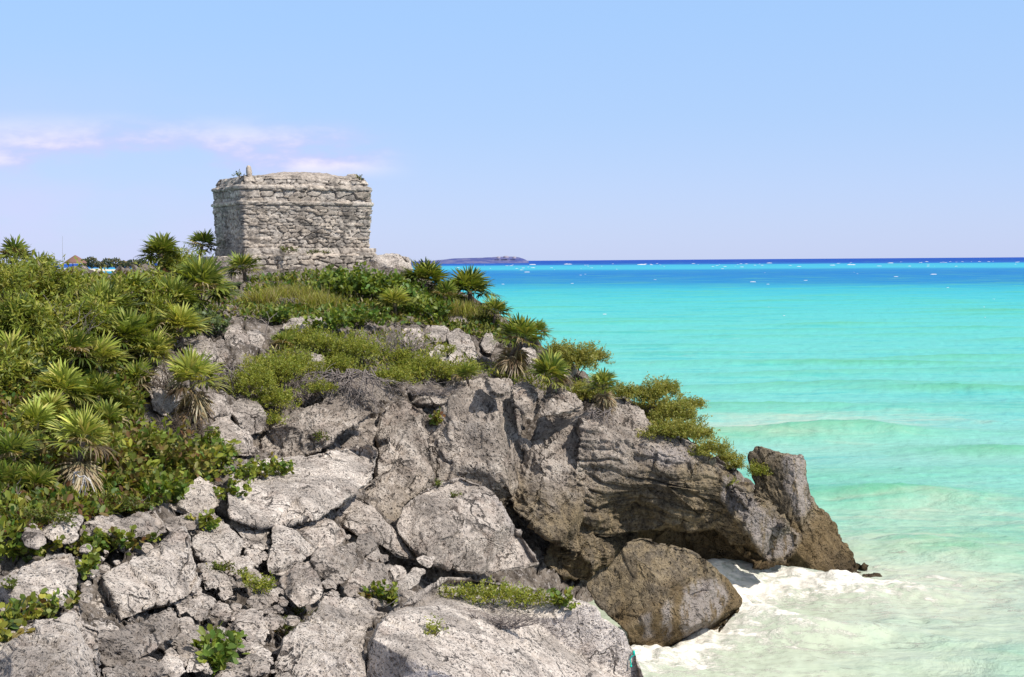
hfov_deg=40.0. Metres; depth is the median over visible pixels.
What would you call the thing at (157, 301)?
shrub
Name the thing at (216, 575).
stone
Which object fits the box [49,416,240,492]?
shrub
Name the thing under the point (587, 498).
cliff
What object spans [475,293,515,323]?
fan palm
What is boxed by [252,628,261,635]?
stone
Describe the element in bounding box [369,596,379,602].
stone
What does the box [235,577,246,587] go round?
stone
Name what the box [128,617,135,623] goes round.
stone
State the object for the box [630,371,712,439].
shrub
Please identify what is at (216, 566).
shrub
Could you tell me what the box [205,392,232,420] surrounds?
boulder
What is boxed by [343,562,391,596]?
boulder
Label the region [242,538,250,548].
stone
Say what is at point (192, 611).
stone
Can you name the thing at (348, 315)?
shrub
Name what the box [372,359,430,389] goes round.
shrub
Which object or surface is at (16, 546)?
shrub
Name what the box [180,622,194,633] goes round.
stone
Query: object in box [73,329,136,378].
fan palm
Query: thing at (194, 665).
stone
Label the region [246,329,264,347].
boulder
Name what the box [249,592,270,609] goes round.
stone
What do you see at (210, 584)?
stone
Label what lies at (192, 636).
stone
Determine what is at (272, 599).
stone
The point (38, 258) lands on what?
fan palm
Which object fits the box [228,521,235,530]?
stone
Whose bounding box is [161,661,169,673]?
stone
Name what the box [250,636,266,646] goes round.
stone
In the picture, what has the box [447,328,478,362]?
boulder
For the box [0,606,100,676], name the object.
boulder
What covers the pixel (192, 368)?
fan palm
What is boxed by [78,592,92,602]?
stone
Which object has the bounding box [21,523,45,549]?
boulder
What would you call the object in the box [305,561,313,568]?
stone
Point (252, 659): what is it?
stone
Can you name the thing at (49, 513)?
shrub
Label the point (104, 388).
fan palm
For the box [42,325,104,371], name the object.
fan palm
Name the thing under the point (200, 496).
boulder
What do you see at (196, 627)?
stone
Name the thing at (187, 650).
stone
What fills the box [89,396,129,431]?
fan palm
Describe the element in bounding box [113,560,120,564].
stone
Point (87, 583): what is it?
stone
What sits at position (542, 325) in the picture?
fan palm
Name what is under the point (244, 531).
boulder
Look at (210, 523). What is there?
shrub
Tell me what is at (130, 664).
stone
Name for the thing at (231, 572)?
stone
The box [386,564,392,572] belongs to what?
stone
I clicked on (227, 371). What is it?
dry shrub
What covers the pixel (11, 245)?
fan palm
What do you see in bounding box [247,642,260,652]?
stone
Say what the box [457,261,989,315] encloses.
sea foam
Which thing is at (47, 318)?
shrub
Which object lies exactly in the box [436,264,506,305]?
fan palm
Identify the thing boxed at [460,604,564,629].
dry shrub
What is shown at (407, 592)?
stone
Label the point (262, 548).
stone
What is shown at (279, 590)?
stone
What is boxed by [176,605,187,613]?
stone
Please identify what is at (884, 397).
sea
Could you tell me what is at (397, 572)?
boulder
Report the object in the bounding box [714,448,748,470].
shrub
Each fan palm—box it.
[0,234,31,267]
[0,291,52,336]
[0,327,37,361]
[0,430,40,466]
[0,458,33,490]
[3,392,60,440]
[11,461,63,497]
[18,315,56,350]
[21,388,72,428]
[25,252,61,278]
[33,357,99,411]
[41,401,121,496]
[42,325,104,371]
[66,277,154,339]
[67,370,133,401]
[72,294,120,332]
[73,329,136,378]
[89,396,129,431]
[96,306,162,358]
[106,390,145,411]
[109,269,152,304]
[117,357,161,394]
[121,324,176,372]
[133,232,182,269]
[142,307,172,338]
[146,273,205,312]
[156,299,213,353]
[161,343,230,436]
[164,251,244,312]
[181,229,220,256]
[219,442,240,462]
[224,252,264,281]
[267,329,297,354]
[372,284,413,316]
[399,257,449,289]
[429,278,465,304]
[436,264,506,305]
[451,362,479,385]
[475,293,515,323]
[489,312,546,381]
[525,346,574,392]
[529,318,553,344]
[581,367,619,417]
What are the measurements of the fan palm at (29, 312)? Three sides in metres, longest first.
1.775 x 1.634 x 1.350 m
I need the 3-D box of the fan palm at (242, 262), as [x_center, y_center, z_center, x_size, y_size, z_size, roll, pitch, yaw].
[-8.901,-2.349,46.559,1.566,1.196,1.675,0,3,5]
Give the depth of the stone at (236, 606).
22.24 m
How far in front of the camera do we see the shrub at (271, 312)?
40.70 m
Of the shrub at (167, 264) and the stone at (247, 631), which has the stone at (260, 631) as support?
the stone at (247, 631)
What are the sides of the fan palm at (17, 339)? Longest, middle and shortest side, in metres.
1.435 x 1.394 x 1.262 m
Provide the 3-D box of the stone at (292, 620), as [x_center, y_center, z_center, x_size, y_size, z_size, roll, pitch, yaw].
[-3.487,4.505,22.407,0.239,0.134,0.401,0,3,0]
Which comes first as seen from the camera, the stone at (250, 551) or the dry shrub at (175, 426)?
the stone at (250, 551)
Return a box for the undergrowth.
[0,267,585,541]
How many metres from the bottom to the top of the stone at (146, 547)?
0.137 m
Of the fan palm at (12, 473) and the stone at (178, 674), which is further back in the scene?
the fan palm at (12, 473)
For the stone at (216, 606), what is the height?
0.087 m
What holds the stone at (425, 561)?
on the boulder at (472, 529)
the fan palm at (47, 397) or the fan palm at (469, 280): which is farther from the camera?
the fan palm at (469, 280)
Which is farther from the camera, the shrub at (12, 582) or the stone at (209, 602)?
the stone at (209, 602)
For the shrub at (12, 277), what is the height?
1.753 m
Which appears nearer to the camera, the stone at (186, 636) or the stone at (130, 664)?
the stone at (130, 664)
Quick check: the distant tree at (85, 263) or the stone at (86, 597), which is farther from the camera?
the distant tree at (85, 263)
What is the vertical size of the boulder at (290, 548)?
0.659 m
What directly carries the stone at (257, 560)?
on the ground
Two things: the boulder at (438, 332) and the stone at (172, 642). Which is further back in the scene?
the boulder at (438, 332)
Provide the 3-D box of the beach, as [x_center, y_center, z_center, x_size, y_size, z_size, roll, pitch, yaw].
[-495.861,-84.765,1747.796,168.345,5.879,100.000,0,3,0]
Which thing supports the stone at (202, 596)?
on the stone at (209, 602)
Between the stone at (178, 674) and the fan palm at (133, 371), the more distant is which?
the fan palm at (133, 371)
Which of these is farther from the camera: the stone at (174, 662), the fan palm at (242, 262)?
the fan palm at (242, 262)
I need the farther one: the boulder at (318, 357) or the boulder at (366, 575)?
the boulder at (318, 357)
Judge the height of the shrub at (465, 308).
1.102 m
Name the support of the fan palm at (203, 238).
on the stone platform
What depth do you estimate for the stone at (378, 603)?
25.88 m
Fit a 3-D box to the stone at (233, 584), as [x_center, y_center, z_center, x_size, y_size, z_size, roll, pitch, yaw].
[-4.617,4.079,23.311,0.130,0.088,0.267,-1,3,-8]
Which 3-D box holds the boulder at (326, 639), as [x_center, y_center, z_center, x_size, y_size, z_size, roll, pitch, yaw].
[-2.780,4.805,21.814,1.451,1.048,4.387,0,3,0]
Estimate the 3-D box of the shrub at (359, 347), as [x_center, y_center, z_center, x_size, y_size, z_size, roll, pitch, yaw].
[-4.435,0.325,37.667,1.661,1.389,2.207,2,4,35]
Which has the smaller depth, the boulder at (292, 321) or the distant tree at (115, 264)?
the boulder at (292, 321)
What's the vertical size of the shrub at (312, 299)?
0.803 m
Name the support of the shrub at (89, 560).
on the ground
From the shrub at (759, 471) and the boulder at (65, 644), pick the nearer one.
the boulder at (65, 644)
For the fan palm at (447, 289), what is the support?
on the ground
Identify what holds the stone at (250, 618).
on the ground
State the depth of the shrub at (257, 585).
23.01 m
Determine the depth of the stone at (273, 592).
23.32 m
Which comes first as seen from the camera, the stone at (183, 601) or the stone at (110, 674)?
the stone at (110, 674)
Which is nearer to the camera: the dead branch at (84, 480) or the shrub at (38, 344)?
the dead branch at (84, 480)
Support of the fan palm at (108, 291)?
on the ground
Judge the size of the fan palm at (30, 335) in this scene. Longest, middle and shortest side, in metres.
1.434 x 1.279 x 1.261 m
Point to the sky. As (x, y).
(529, 130)
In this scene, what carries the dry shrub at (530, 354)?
on the ground
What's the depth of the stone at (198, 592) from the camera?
22.14 m
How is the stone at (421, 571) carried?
on the ground
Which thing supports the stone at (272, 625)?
on the ground
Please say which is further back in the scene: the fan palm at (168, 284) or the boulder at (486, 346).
the boulder at (486, 346)
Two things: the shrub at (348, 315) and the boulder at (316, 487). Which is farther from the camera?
the shrub at (348, 315)
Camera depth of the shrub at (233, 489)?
26.86 m
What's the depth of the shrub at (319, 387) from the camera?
34.98 m
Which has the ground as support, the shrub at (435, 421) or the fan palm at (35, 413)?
the fan palm at (35, 413)
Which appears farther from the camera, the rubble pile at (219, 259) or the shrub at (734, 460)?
the rubble pile at (219, 259)
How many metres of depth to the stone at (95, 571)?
20.65 m
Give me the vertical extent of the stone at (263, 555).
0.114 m
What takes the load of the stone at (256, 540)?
on the stone at (262, 548)
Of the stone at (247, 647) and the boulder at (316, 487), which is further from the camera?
the boulder at (316, 487)
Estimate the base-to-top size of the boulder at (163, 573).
0.803 m
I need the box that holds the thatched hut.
[64,255,86,266]
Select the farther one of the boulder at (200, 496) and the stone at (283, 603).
the boulder at (200, 496)
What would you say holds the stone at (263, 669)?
on the ground
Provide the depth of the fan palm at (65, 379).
27.74 m
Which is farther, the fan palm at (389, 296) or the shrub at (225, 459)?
the fan palm at (389, 296)
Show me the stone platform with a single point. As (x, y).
(286, 263)
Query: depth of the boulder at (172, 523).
24.97 m
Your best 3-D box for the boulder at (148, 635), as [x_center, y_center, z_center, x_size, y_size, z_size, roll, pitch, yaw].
[-4.916,3.971,18.873,0.692,0.458,2.139,1,3,20]
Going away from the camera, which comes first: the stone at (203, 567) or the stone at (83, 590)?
the stone at (83, 590)
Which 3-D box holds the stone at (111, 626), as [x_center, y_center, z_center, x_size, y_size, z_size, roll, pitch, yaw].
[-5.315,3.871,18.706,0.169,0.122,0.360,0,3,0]
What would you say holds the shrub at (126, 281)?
on the ground
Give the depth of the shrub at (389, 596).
25.93 m
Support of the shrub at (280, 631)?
on the ground
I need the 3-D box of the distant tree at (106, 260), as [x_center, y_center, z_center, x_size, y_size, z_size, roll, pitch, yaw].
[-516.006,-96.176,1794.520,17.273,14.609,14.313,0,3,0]
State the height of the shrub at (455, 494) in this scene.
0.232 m
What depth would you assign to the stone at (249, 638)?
20.98 m
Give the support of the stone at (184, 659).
on the stone at (194, 665)
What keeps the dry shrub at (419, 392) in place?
on the cliff
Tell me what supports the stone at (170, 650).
on the stone
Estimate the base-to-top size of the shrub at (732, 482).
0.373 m
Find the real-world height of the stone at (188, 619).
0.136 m
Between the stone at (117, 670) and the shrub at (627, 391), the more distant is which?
the shrub at (627, 391)
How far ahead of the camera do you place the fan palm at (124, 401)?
29.39 m
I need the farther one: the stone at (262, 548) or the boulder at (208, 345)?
the boulder at (208, 345)
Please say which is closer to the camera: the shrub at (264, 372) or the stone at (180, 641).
the stone at (180, 641)
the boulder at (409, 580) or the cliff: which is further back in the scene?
the cliff
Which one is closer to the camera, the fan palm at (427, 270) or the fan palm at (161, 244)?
the fan palm at (161, 244)
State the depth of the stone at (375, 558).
28.39 m
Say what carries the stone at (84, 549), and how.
on the ground
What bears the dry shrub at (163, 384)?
on the ground
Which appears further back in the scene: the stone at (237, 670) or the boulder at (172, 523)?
the boulder at (172, 523)
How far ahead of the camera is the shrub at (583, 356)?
42.94 m
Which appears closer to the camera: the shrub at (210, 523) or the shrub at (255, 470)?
the shrub at (210, 523)
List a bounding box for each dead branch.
[72,471,94,497]
[261,311,276,341]
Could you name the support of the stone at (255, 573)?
on the ground
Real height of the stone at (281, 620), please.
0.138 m
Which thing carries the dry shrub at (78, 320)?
on the ground
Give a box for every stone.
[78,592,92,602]
[79,544,92,554]
[80,588,90,592]
[84,580,90,585]
[89,569,99,574]
[96,624,106,629]
[99,565,109,571]
[102,667,113,674]
[104,671,115,676]
[106,623,118,629]
[112,668,120,673]
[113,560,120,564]
[114,662,136,676]
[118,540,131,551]
[126,661,135,668]
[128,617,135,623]
[134,656,168,676]
[141,542,153,553]
[160,653,185,673]
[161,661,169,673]
[164,647,176,654]
[166,637,177,645]
[167,634,183,648]
[168,672,181,676]
[173,597,187,605]
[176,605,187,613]
[177,617,186,627]
[177,643,198,658]
[179,632,189,640]
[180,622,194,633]
[181,616,193,622]
[182,657,186,666]
[186,598,201,607]
[186,607,196,616]
[186,633,200,642]
[186,656,213,674]
[190,587,204,596]
[190,625,200,636]
[193,593,208,601]
[194,607,208,620]
[197,561,213,572]
[199,573,209,580]
[201,596,215,609]
[203,569,222,585]
[203,669,211,673]
[204,580,217,589]
[209,610,221,618]
[212,604,221,609]
[214,658,255,676]
[216,601,232,612]
[218,578,232,588]
[218,590,234,599]
[219,583,232,591]
[219,610,231,621]
[221,573,227,578]
[225,567,236,575]
[226,555,254,576]
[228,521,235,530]
[228,608,265,631]
[230,603,241,610]
[231,581,236,587]
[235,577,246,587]
[237,642,251,652]
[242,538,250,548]
[243,546,259,557]
[243,628,253,636]
[243,653,270,668]
[246,634,253,641]
[247,568,260,580]
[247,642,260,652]
[249,537,266,547]
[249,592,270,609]
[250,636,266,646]
[251,556,261,564]
[252,539,266,551]
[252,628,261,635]
[252,647,271,657]
[253,663,269,676]
[254,628,266,640]
[258,551,267,560]
[261,607,273,615]
[263,536,271,544]
[264,613,280,629]
[265,656,273,665]
[267,588,278,597]
[268,596,277,603]
[269,615,284,626]
[273,605,283,613]
[275,587,284,594]
[278,596,284,601]
[278,599,287,606]
[285,615,299,626]
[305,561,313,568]
[321,578,336,589]
[364,554,382,562]
[366,547,380,558]
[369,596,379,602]
[375,600,386,606]
[376,611,386,617]
[379,554,388,561]
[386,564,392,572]
[401,589,413,597]
[405,590,416,599]
[411,567,425,575]
[416,555,434,567]
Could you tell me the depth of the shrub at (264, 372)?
34.66 m
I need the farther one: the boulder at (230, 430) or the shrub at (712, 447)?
the shrub at (712, 447)
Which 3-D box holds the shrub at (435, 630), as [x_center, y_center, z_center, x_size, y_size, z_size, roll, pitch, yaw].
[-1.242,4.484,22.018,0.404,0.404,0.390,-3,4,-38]
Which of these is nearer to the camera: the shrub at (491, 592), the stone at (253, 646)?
the stone at (253, 646)
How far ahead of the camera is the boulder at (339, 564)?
26.11 m
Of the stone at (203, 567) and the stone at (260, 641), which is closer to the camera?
the stone at (260, 641)
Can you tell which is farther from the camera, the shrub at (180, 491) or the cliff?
the cliff
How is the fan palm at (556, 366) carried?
on the cliff
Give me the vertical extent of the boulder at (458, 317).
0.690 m
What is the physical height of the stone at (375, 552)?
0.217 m
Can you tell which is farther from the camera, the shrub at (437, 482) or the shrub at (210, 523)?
the shrub at (437, 482)
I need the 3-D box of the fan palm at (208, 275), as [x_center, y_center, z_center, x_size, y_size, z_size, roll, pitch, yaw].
[-8.836,-1.463,39.629,2.845,2.000,2.620,10,17,7]
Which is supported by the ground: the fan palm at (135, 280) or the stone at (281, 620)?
the fan palm at (135, 280)
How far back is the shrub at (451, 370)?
39.27 m
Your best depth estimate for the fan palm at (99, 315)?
32.86 m
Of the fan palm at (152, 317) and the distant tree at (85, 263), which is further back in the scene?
the distant tree at (85, 263)
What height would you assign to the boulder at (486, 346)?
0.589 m
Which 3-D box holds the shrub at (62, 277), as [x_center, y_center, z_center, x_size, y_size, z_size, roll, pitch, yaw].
[-10.844,-1.261,34.060,2.008,1.727,2.551,2,4,38]
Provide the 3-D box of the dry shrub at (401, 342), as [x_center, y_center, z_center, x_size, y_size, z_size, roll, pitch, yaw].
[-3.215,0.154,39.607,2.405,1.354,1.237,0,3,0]
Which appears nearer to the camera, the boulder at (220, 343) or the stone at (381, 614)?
the stone at (381, 614)
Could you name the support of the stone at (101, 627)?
on the boulder at (148, 635)
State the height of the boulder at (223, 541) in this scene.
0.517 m
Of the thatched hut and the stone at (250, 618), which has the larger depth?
the thatched hut
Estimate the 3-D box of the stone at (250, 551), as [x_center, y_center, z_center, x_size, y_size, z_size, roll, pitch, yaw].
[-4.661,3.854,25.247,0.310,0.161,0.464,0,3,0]
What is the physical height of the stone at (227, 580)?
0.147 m
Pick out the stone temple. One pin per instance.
(269, 214)
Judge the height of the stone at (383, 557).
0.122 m
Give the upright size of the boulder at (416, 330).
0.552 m
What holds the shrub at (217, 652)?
on the stone at (237, 670)
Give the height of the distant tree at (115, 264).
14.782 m
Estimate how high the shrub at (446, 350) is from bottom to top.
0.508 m
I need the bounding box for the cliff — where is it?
[259,375,881,580]
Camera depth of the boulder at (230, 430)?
31.94 m
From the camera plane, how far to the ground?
34.99 m
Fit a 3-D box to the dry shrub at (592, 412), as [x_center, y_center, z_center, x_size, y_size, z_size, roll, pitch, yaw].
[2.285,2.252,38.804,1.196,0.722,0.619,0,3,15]
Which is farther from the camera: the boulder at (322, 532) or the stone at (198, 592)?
the boulder at (322, 532)
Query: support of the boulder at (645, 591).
in the sea
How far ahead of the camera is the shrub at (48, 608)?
18.13 m
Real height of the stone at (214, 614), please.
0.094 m
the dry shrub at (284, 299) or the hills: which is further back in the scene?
the hills
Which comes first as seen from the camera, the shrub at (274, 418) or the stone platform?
the shrub at (274, 418)
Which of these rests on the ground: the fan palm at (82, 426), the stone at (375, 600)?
the fan palm at (82, 426)
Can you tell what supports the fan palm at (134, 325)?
on the ground
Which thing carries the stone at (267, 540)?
on the boulder at (244, 531)
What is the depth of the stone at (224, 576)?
23.36 m
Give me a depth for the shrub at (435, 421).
37.21 m
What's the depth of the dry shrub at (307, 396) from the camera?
35.67 m
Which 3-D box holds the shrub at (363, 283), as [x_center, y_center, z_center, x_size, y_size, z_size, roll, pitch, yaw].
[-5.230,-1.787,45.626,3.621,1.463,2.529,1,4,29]
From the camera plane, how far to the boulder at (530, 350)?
43.24 m
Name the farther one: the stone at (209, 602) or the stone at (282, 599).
the stone at (282, 599)
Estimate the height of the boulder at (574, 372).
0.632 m
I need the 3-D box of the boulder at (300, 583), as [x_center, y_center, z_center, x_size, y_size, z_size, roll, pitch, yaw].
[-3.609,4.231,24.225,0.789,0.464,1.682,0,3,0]
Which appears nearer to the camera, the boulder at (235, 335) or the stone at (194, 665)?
the stone at (194, 665)
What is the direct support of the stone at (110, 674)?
on the stone at (126, 670)
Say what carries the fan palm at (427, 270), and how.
on the ground
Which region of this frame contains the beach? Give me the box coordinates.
[57,268,114,270]
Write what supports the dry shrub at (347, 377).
on the cliff
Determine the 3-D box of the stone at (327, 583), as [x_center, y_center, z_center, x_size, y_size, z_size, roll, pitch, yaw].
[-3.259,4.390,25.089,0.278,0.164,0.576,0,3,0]
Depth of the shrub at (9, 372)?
28.37 m
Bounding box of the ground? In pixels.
[0,260,754,676]
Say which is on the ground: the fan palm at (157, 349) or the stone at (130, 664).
the fan palm at (157, 349)
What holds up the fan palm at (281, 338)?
on the ground
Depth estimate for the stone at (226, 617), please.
21.57 m
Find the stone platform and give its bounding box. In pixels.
[187,255,374,270]
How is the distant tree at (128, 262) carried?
on the beach
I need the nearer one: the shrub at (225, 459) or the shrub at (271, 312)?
the shrub at (225, 459)
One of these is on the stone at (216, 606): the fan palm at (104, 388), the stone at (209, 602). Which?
the stone at (209, 602)
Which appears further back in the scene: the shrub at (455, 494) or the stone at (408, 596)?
the shrub at (455, 494)
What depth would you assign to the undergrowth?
30.37 m
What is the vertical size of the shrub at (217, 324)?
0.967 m
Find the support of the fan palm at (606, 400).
on the cliff
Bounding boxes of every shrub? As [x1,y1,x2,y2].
[0,247,56,301]
[0,284,80,344]
[0,335,41,396]
[0,403,73,460]
[0,528,65,564]
[0,575,17,593]
[0,583,81,623]
[0,610,34,641]
[4,490,158,527]
[10,252,114,306]
[11,323,86,371]
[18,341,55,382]
[37,293,114,345]
[39,279,132,336]
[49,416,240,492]
[66,524,161,579]
[80,258,177,303]
[115,495,143,514]
[117,468,192,504]
[127,282,186,326]
[138,354,197,395]
[142,245,206,275]
[148,409,225,437]
[184,303,231,336]
[184,508,221,530]
[190,620,249,676]
[194,425,236,466]
[205,363,250,394]
[206,560,246,574]
[212,477,251,499]
[218,344,329,415]
[221,451,299,481]
[230,280,348,309]
[237,567,277,593]
[259,300,295,324]
[263,405,289,426]
[270,320,352,355]
[272,297,305,311]
[273,605,316,636]
[274,291,345,310]
[276,352,334,407]
[279,245,330,254]
[293,368,412,417]
[293,373,338,396]
[302,302,390,331]
[307,261,406,299]
[312,431,328,442]
[318,324,394,371]
[356,320,436,359]
[358,579,398,605]
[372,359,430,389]
[373,278,461,320]
[375,344,448,375]
[394,379,465,395]
[421,613,448,636]
[428,407,445,425]
[432,359,485,381]
[433,342,456,356]
[434,478,443,487]
[436,575,558,609]
[441,298,503,322]
[450,489,462,497]
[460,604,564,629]
[525,351,538,370]
[541,337,614,378]
[546,586,580,610]
[563,378,643,401]
[572,407,616,427]
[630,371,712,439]
[660,411,734,459]
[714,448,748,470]
[726,475,738,485]
[745,459,772,480]
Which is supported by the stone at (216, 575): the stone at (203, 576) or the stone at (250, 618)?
the stone at (203, 576)
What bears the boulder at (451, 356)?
on the ground
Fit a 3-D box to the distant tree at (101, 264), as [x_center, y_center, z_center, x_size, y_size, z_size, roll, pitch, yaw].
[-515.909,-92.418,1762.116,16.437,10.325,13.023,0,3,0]
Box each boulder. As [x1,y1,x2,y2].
[0,553,77,615]
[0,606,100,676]
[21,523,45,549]
[42,512,83,544]
[79,509,166,538]
[86,526,200,620]
[98,607,179,667]
[147,368,178,415]
[163,511,223,531]
[170,476,221,513]
[183,338,224,368]
[191,521,243,564]
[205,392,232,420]
[211,418,259,456]
[216,339,228,361]
[224,324,249,354]
[226,444,377,529]
[231,398,267,434]
[231,520,271,539]
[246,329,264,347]
[267,525,315,575]
[274,591,376,676]
[279,561,322,606]
[282,316,321,329]
[288,517,346,549]
[309,542,359,584]
[310,353,324,366]
[336,496,413,559]
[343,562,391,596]
[356,531,376,555]
[366,577,643,676]
[389,565,406,579]
[396,477,538,575]
[396,571,420,593]
[399,327,423,346]
[424,325,449,342]
[428,344,461,364]
[447,314,467,323]
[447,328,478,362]
[480,333,495,353]
[522,347,536,364]
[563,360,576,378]
[586,538,741,646]
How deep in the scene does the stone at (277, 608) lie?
22.63 m
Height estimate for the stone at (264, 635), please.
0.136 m
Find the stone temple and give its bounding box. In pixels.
[211,165,376,255]
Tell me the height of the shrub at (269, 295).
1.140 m
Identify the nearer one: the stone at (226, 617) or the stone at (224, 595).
the stone at (226, 617)
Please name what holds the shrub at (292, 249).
on the stone platform
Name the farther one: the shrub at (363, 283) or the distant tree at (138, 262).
the distant tree at (138, 262)
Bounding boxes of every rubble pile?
[207,256,247,270]
[364,253,412,271]
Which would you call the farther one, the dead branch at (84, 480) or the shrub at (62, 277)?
the shrub at (62, 277)
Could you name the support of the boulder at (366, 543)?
on the stone at (375, 552)
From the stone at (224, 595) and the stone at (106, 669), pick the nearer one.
the stone at (106, 669)
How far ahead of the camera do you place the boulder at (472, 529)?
32.80 m
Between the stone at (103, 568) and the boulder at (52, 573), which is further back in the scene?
the stone at (103, 568)
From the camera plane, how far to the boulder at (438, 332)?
42.52 m
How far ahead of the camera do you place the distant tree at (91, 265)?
1788.03 m
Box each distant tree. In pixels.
[79,258,90,266]
[86,256,97,268]
[94,261,106,268]
[102,257,110,268]
[109,257,122,268]
[117,260,129,267]
[126,259,136,267]
[135,259,147,266]
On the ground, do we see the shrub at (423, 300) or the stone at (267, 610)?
the shrub at (423, 300)
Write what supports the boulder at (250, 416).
on the ground
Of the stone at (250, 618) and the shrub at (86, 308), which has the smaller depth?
the stone at (250, 618)
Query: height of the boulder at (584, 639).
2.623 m
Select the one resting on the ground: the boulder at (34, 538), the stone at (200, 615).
the stone at (200, 615)
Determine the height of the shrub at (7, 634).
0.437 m
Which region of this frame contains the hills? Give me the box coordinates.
[418,257,528,263]
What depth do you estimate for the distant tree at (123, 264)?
1776.74 m
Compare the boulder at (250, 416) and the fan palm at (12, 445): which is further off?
the boulder at (250, 416)
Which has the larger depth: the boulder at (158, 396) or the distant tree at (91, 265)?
the distant tree at (91, 265)
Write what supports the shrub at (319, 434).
on the cliff
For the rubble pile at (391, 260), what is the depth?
51.48 m
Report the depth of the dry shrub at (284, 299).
43.12 m
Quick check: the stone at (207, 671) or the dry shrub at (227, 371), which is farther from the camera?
the dry shrub at (227, 371)
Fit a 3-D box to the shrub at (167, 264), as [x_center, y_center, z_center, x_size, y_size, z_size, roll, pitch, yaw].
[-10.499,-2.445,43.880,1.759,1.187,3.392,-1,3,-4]
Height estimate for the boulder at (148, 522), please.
0.492 m
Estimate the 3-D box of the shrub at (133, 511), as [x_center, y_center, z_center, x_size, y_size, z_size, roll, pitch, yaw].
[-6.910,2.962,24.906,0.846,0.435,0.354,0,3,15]
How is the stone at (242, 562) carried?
on the stone
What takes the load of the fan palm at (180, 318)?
on the ground
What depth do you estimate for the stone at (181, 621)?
20.51 m
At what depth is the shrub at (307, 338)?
38.14 m
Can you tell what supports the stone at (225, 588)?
on the stone at (224, 595)
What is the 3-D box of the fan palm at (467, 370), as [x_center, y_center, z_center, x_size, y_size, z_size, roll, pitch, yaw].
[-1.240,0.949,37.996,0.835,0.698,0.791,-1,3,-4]
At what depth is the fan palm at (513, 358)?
41.06 m
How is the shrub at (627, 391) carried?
on the ground
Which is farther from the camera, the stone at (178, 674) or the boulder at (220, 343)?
the boulder at (220, 343)
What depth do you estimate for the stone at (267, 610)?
22.45 m
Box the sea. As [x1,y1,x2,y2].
[58,257,1023,676]
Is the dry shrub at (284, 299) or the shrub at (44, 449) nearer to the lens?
the shrub at (44, 449)
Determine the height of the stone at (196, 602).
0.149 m
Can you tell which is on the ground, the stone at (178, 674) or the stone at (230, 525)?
the stone at (178, 674)
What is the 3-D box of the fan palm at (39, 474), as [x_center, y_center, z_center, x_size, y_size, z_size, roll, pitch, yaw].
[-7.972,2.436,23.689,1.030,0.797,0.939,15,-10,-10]
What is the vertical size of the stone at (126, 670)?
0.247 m
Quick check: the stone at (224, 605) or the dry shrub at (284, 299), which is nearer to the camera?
the stone at (224, 605)
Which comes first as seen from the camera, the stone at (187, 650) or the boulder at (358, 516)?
the stone at (187, 650)
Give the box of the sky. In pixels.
[0,0,1023,263]
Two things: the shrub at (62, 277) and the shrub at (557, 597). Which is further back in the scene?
the shrub at (62, 277)
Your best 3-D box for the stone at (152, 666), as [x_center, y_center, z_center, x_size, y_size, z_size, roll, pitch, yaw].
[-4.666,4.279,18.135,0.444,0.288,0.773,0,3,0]
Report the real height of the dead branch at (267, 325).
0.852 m
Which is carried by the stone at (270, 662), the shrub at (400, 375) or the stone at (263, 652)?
the stone at (263, 652)
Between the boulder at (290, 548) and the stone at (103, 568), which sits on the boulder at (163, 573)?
the stone at (103, 568)
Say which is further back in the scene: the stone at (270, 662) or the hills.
the hills
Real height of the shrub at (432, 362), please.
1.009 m

